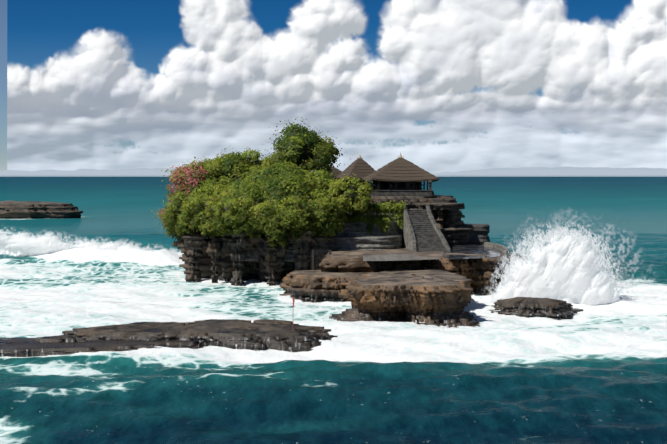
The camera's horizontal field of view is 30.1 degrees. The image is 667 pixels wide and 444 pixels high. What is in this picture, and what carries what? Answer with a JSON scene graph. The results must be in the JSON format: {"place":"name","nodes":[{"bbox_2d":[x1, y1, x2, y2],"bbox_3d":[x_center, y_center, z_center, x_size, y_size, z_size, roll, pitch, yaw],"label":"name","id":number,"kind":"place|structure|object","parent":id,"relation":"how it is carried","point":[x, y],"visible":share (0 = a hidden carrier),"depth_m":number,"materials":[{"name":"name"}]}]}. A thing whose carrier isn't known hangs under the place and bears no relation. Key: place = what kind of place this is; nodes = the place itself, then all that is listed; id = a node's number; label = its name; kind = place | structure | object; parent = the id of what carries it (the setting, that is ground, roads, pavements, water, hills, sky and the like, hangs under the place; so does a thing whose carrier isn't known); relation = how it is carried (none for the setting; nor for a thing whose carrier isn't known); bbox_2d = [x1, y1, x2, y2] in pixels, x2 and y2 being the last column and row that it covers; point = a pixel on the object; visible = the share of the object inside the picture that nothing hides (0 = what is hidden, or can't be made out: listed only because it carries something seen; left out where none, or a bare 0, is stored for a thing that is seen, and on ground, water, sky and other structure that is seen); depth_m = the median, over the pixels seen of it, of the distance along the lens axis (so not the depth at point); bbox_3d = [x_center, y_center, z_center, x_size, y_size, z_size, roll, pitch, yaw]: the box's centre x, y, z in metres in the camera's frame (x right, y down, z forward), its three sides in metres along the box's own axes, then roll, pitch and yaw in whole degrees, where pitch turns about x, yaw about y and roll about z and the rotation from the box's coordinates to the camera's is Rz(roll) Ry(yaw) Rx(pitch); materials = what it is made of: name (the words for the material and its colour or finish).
{"place":"outdoors","nodes":[
{"label":"outdoors","id":0,"kind":"place"},
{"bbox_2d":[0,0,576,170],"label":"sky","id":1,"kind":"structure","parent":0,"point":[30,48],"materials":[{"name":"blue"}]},
{"bbox_2d":[0,177,666,443],"bbox_3d":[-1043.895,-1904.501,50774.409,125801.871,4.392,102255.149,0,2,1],"label":"sea water","id":2,"kind":"structure","parent":0,"point":[592,374],"depth_m":105.84,"materials":[{"name":"teal liquid"}]},
{"bbox_2d":[0,201,82,218],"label":"rock","id":3,"kind":"object","parent":2,"relation":"in","point":[30,210],"visible":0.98,"depth_m":429.57,"materials":[{"name":"stone"}]},
{"bbox_2d":[0,229,183,256],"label":"breaking wave","id":4,"kind":"object","parent":2,"relation":"on","point":[25,243],"visible":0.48,"depth_m":220.77,"materials":[{"name":"white liquid"}]},
{"bbox_2d":[0,338,203,356],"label":"reef rock","id":5,"kind":"object","parent":2,"relation":"in","point":[20,347],"visible":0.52,"depth_m":105.75,"materials":[{"name":"grey stone"}]},
{"bbox_2d":[34,335,90,341],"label":"rock slab","id":6,"kind":"structure","parent":5,"relation":"on","point":[65,338],"depth_m":107.98,"materials":[{"name":"grey stone"}]},
{"bbox_2d":[83,332,133,339],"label":"rock slab","id":7,"kind":"structure","parent":5,"relation":"on","point":[91,338],"depth_m":109.37,"materials":[{"name":"grey stone"}]},
{"bbox_2d":[182,235,207,281],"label":"rock pillar","id":8,"kind":"structure","parent":2,"relation":"in","point":[195,244],"depth_m":172.40,"materials":[{"name":"grey stone"}]},
{"bbox_2d":[174,219,197,235],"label":"shrub","id":9,"kind":"object","parent":8,"relation":"on","point":[187,230],"visible":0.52,"depth_m":171.82,"materials":[{"name":"green plant"}]},
{"bbox_2d":[62,322,336,351],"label":"reef rock","id":10,"kind":"object","parent":2,"relation":"in","point":[281,337],"visible":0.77,"depth_m":109.46,"materials":[{"name":"grey stone"}]},
{"bbox_2d":[139,322,174,326],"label":"rock slab","id":11,"kind":"structure","parent":10,"relation":"on","point":[155,324],"depth_m":112.97,"materials":[{"name":"grey stone"}]},
{"bbox_2d":[194,319,250,321],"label":"rock slab","id":12,"kind":"structure","parent":10,"relation":"on","point":[223,320],"depth_m":114.81,"materials":[{"name":"grey stone"}]},
{"bbox_2d":[237,326,258,329],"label":"rock slab","id":13,"kind":"structure","parent":10,"relation":"on","point":[247,327],"depth_m":111.03,"materials":[{"name":"stone"}]},
{"bbox_2d":[253,319,298,324],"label":"rock slab","id":14,"kind":"structure","parent":10,"relation":"on","point":[269,321],"depth_m":115.06,"materials":[{"name":"grey stone"}]},
{"bbox_2d":[206,242,222,282],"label":"rock pillar","id":15,"kind":"structure","parent":2,"relation":"in","point":[214,250],"depth_m":170.47,"materials":[{"name":"grey stone"}]},
{"bbox_2d":[227,232,250,285],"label":"rock pillar","id":16,"kind":"structure","parent":2,"relation":"in","point":[238,243],"depth_m":169.37,"materials":[{"name":"grey stone"}]},
{"bbox_2d":[215,219,237,236],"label":"shrub","id":17,"kind":"object","parent":16,"relation":"on","point":[227,229],"visible":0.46,"depth_m":168.38,"materials":[{"name":"green plant"}]},
{"bbox_2d":[209,197,245,229],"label":"shrub","id":18,"kind":"object","parent":16,"relation":"on","point":[232,203],"visible":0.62,"depth_m":167.63,"materials":[{"name":"green plant"}]},
{"bbox_2d":[220,209,252,235],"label":"shrub","id":19,"kind":"object","parent":16,"relation":"on","point":[245,227],"visible":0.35,"depth_m":167.18,"materials":[{"name":"green plant"}]},
{"bbox_2d":[235,221,255,239],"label":"shrub","id":20,"kind":"object","parent":16,"relation":"on","point":[250,234],"visible":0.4,"depth_m":168.25,"materials":[{"name":"green plant"}]},
{"bbox_2d":[172,208,341,282],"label":"island rock","id":21,"kind":"object","parent":2,"relation":"in","point":[258,270],"visible":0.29,"depth_m":172.13,"materials":[{"name":"black stone"}]},
{"bbox_2d":[151,186,189,241],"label":"tree","id":22,"kind":"object","parent":21,"relation":"on","point":[170,229],"visible":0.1,"depth_m":178.21,"materials":[{"name":"green plant"}]},
{"bbox_2d":[159,202,183,225],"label":"shrub","id":23,"kind":"object","parent":21,"relation":"on","point":[170,220],"visible":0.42,"depth_m":173.63,"materials":[{"name":"green plant"}]},
{"bbox_2d":[163,192,190,217],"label":"shrub","id":24,"kind":"object","parent":21,"relation":"on","point":[177,199],"visible":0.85,"depth_m":172.98,"materials":[{"name":"green plant"}]},
{"bbox_2d":[173,201,204,232],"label":"shrub","id":25,"kind":"object","parent":21,"relation":"on","point":[180,218],"visible":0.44,"depth_m":170.55,"materials":[{"name":"green plant"}]},
{"bbox_2d":[161,156,222,202],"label":"flower tree","id":26,"kind":"object","parent":21,"relation":"on","point":[184,177],"visible":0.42,"depth_m":179.46,"materials":[{"name":"pink plant"}]},
{"bbox_2d":[177,196,220,224],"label":"shrub","id":27,"kind":"object","parent":21,"relation":"on","point":[190,205],"visible":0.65,"depth_m":169.79,"materials":[{"name":"green plant"}]},
{"bbox_2d":[201,224,218,238],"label":"shrub","id":28,"kind":"object","parent":21,"relation":"on","point":[209,234],"visible":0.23,"depth_m":169.22,"materials":[{"name":"green plant"}]},
{"bbox_2d":[194,209,226,236],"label":"shrub","id":29,"kind":"object","parent":21,"relation":"on","point":[217,224],"visible":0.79,"depth_m":167.91,"materials":[{"name":"green plant"}]},
{"bbox_2d":[181,173,241,234],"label":"tree","id":30,"kind":"object","parent":21,"relation":"on","point":[214,193],"visible":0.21,"depth_m":174.17,"materials":[{"name":"green plant"}]},
{"bbox_2d":[185,148,252,183],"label":"tree","id":31,"kind":"object","parent":21,"relation":"on","point":[228,162],"visible":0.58,"depth_m":180.26,"materials":[{"name":"green plant"}]},
{"bbox_2d":[199,172,259,198],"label":"bush","id":32,"kind":"object","parent":21,"relation":"on","point":[231,180],"visible":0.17,"depth_m":176.74,"materials":[{"name":"green plant"}]},
{"bbox_2d":[213,174,273,220],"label":"tree","id":33,"kind":"object","parent":21,"relation":"on","point":[246,189],"visible":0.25,"depth_m":171.73,"materials":[{"name":"green plant"}]},
{"bbox_2d":[229,195,261,226],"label":"shrub","id":34,"kind":"object","parent":21,"relation":"on","point":[247,205],"visible":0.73,"depth_m":167.14,"materials":[{"name":"green plant"}]},
{"bbox_2d":[245,204,275,233],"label":"shrub","id":35,"kind":"object","parent":21,"relation":"on","point":[252,213],"visible":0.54,"depth_m":166.64,"materials":[{"name":"green plant"}]},
{"bbox_2d":[232,148,289,177],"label":"bush","id":36,"kind":"object","parent":21,"relation":"on","point":[267,162],"visible":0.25,"depth_m":180.94,"materials":[{"name":"green plant"}]},
{"bbox_2d":[253,223,271,238],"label":"shrub","id":37,"kind":"object","parent":21,"relation":"on","point":[259,235],"visible":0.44,"depth_m":168.27,"materials":[{"name":"green plant"}]},
{"bbox_2d":[253,199,288,231],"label":"shrub","id":38,"kind":"object","parent":21,"relation":"on","point":[275,222],"visible":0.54,"depth_m":166.40,"materials":[{"name":"green plant"}]},
{"bbox_2d":[234,167,318,226],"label":"tree","id":39,"kind":"object","parent":21,"relation":"on","point":[286,185],"visible":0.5,"depth_m":171.07,"materials":[{"name":"green plant"}]},
{"bbox_2d":[246,157,312,182],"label":"bush","id":40,"kind":"object","parent":21,"relation":"on","point":[259,173],"visible":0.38,"depth_m":176.89,"materials":[{"name":"green plant"}]},
{"bbox_2d":[265,117,350,174],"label":"tall tree","id":41,"kind":"object","parent":21,"relation":"on","point":[304,150],"visible":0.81,"depth_m":183.21,"materials":[{"name":"green plant"}]},
{"bbox_2d":[286,128,324,145],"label":"tree foliage","id":42,"kind":"object","parent":41,"relation":"attached to","point":[312,131],"visible":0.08,"depth_m":185.39,"materials":[{"name":"green plant"}]},
{"bbox_2d":[312,225,327,237],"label":"shrub","id":43,"kind":"object","parent":21,"relation":"on","point":[319,232],"visible":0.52,"depth_m":170.07,"materials":[{"name":"green plant"}]},
{"bbox_2d":[300,165,340,194],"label":"bush","id":44,"kind":"object","parent":21,"relation":"on","point":[320,176],"visible":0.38,"depth_m":177.44,"materials":[{"name":"green plant"}]},
{"bbox_2d":[303,199,338,227],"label":"shrub","id":45,"kind":"object","parent":21,"relation":"on","point":[320,216],"visible":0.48,"depth_m":169.08,"materials":[{"name":"green plant"}]},
{"bbox_2d":[243,234,402,261],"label":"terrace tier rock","id":46,"kind":"object","parent":21,"relation":"on","point":[387,242],"visible":0.25,"depth_m":172.88,"materials":[{"name":"stone"}]},
{"bbox_2d":[300,187,351,240],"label":"tree","id":47,"kind":"object","parent":46,"relation":"on","point":[330,228],"visible":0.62,"depth_m":170.64,"materials":[{"name":"green plant"}]},
{"bbox_2d":[342,213,393,235],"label":"vine wall","id":48,"kind":"structure","parent":46,"relation":"on","point":[383,221],"depth_m":177.04,"materials":[{"name":"green plant"}]},
{"bbox_2d":[336,221,402,240],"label":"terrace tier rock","id":49,"kind":"object","parent":46,"relation":"on","point":[352,231],"visible":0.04,"depth_m":177.11,"materials":[{"name":"stone"}]},
{"bbox_2d":[345,200,407,229],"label":"vine wall","id":50,"kind":"structure","parent":49,"relation":"on","point":[385,207],"depth_m":179.25,"materials":[{"name":"green plant"}]},
{"bbox_2d":[344,211,402,220],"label":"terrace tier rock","id":51,"kind":"object","parent":46,"relation":"on","point":[374,213],"depth_m":181.42,"materials":[{"name":"stone"}]},
{"bbox_2d":[327,200,345,225],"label":"shrub","id":52,"kind":"object","parent":21,"relation":"on","point":[340,213],"visible":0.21,"depth_m":171.85,"materials":[{"name":"green plant"}]},
{"bbox_2d":[331,195,351,218],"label":"shrub","id":53,"kind":"object","parent":21,"relation":"on","point":[346,202],"visible":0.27,"depth_m":173.85,"materials":[{"name":"green plant"}]},
{"bbox_2d":[323,173,376,214],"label":"bush","id":54,"kind":"object","parent":21,"relation":"on","point":[359,200],"visible":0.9,"depth_m":175.33,"materials":[{"name":"green plant"}]},
{"bbox_2d":[263,240,277,285],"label":"rock pillar","id":55,"kind":"structure","parent":2,"relation":"in","point":[270,257],"depth_m":169.49,"materials":[{"name":"grey stone"}]},
{"bbox_2d":[267,226,290,248],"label":"shrub","id":56,"kind":"object","parent":55,"relation":"on","point":[283,242],"visible":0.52,"depth_m":168.15,"materials":[{"name":"green plant"}]},
{"bbox_2d":[291,231,313,269],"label":"rock pillar","id":57,"kind":"structure","parent":2,"relation":"in","point":[302,244],"depth_m":170.15,"materials":[{"name":"grey stone"}]},
{"bbox_2d":[257,202,306,241],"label":"shrub","id":58,"kind":"object","parent":57,"relation":"on","point":[286,224],"visible":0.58,"depth_m":166.83,"materials":[{"name":"green plant"}]},
{"bbox_2d":[277,193,312,222],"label":"shrub","id":59,"kind":"object","parent":57,"relation":"on","point":[294,202],"visible":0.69,"depth_m":168.13,"materials":[{"name":"green plant"}]},
{"bbox_2d":[288,223,307,240],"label":"shrub","id":60,"kind":"object","parent":57,"relation":"on","point":[296,235],"visible":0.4,"depth_m":168.52,"materials":[{"name":"green plant"}]},
{"bbox_2d":[289,204,322,231],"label":"shrub","id":61,"kind":"object","parent":57,"relation":"on","point":[302,222],"visible":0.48,"depth_m":167.46,"materials":[{"name":"green plant"}]},
{"bbox_2d":[279,270,369,302],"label":"rock ledge","id":62,"kind":"object","parent":2,"relation":"in","point":[313,286],"visible":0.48,"depth_m":151.20,"materials":[{"name":"brown stone"}]},
{"bbox_2d":[337,195,464,226],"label":"island rock","id":63,"kind":"object","parent":2,"relation":"in","point":[410,201],"visible":0.08,"depth_m":184.97,"materials":[{"name":"stone"}]},
{"bbox_2d":[329,166,347,181],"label":"thatched roof","id":64,"kind":"structure","parent":63,"relation":"on","point":[336,172],"depth_m":204.46,"materials":[{"name":"brown wood"}]},
{"bbox_2d":[336,153,375,189],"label":"thatched roof","id":65,"kind":"structure","parent":63,"relation":"on","point":[360,167],"depth_m":200.04,"materials":[{"name":"brown wood"}]},
{"bbox_2d":[388,183,393,189],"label":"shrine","id":66,"kind":"object","parent":63,"relation":"on","point":[390,187],"visible":0.69,"depth_m":188.65,"materials":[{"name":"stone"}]},
{"bbox_2d":[363,152,439,194],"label":"pavilion","id":67,"kind":"structure","parent":63,"relation":"on","point":[399,172],"depth_m":188.86,"materials":[{"name":"brown wood"}]},
{"bbox_2d":[372,190,433,195],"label":"terrace parapet","id":68,"kind":"structure","parent":63,"relation":"on","point":[404,192],"depth_m":185.65,"materials":[{"name":"stone"}]},
{"bbox_2d":[415,203,464,209],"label":"rock ledge","id":69,"kind":"object","parent":63,"relation":"on","point":[442,206],"visible":0.79,"depth_m":181.96,"materials":[{"name":"stone"}]},
{"bbox_2d":[329,276,479,327],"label":"rock","id":70,"kind":"structure","parent":2,"relation":"in","point":[438,302],"depth_m":127.59,"materials":[{"name":"brown stone"}]},
{"bbox_2d":[318,244,513,271],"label":"rock ledge","id":71,"kind":"object","parent":2,"relation":"on","point":[344,261],"visible":0.23,"depth_m":157.67,"materials":[{"name":"brown stone"}]},
{"bbox_2d":[312,249,331,269],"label":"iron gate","id":72,"kind":"structure","parent":71,"relation":"on","point":[317,258],"depth_m":164.96,"materials":[{"name":"grey metal"}]},
{"bbox_2d":[403,205,449,251],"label":"stone stair","id":73,"kind":"object","parent":71,"relation":"on","point":[422,231],"visible":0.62,"depth_m":173.90,"materials":[{"name":"grey stone"}]},
{"bbox_2d":[440,227,472,245],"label":"rock block","id":74,"kind":"structure","parent":71,"relation":"on","point":[457,236],"depth_m":182.74,"materials":[{"name":"stone"}]},
{"bbox_2d":[436,210,442,228],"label":"rock pillar","id":75,"kind":"structure","parent":74,"relation":"on","point":[439,214],"depth_m":182.56,"materials":[{"name":"stone"}]},
{"bbox_2d":[446,209,456,228],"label":"rock pillar","id":76,"kind":"structure","parent":74,"relation":"on","point":[451,213],"depth_m":183.22,"materials":[{"name":"black stone"}]},
{"bbox_2d":[461,224,489,244],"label":"rock wall","id":77,"kind":"structure","parent":71,"relation":"on","point":[478,234],"depth_m":188.82,"materials":[{"name":"stone"}]},
{"bbox_2d":[484,242,508,257],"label":"low stone wall","id":78,"kind":"structure","parent":71,"relation":"on","point":[503,248],"depth_m":171.80,"materials":[{"name":"stone"}]},
{"bbox_2d":[362,268,471,284],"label":"rock ledge","id":79,"kind":"object","parent":2,"relation":"in","point":[425,273],"visible":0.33,"depth_m":145.38,"materials":[{"name":"brown stone"}]},
{"bbox_2d":[415,251,523,295],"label":"rock cliff","id":80,"kind":"structure","parent":2,"relation":"in","point":[480,275],"depth_m":154.88,"materials":[{"name":"brown stone"}]},
{"bbox_2d":[490,297,582,319],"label":"skerry rock","id":81,"kind":"object","parent":2,"relation":"in","point":[528,307],"visible":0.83,"depth_m":134.41,"materials":[{"name":"grey stone"}]},
{"bbox_2d":[490,222,623,299],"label":"spray droplets","id":82,"kind":"object","parent":2,"relation":"on","point":[563,230],"visible":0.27,"depth_m":144.03},
{"bbox_2d":[483,220,638,304],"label":"spray plume","id":83,"kind":"object","parent":2,"relation":"on","point":[565,268],"visible":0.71,"depth_m":143.13,"materials":[{"name":"white liquid"}]},
{"bbox_2d":[0,172,666,176],"bbox_3d":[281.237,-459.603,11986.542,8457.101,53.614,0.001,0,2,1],"label":"coastline","id":84,"kind":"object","parent":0,"point":[534,174],"depth_m":11960.09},
{"bbox_2d":[0,167,666,174],"bbox_3d":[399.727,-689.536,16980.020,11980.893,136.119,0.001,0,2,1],"label":"coast hill","id":85,"kind":"structure","parent":0,"point":[524,170],"depth_m":16933.73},
{"bbox_2d":[7,0,666,173],"bbox_3d":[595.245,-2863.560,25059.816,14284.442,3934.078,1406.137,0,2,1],"label":"cloud","id":86,"kind":"structure","parent":0,"point":[470,78],"depth_m":25298.68,"materials":[{"name":"white"}]},
{"bbox_2d":[363,254,438,260],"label":"path paving","id":87,"kind":"structure","parent":0,"point":[394,257],"depth_m":156.12,"materials":[{"name":"grey stone"}]},
{"bbox_2d":[442,245,502,259],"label":"stone terrace","id":88,"kind":"structure","parent":0,"point":[476,249],"depth_m":167.64,"materials":[{"name":"stone"}]},
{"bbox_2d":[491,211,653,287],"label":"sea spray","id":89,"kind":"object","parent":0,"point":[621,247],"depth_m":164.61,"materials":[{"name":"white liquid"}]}
]}

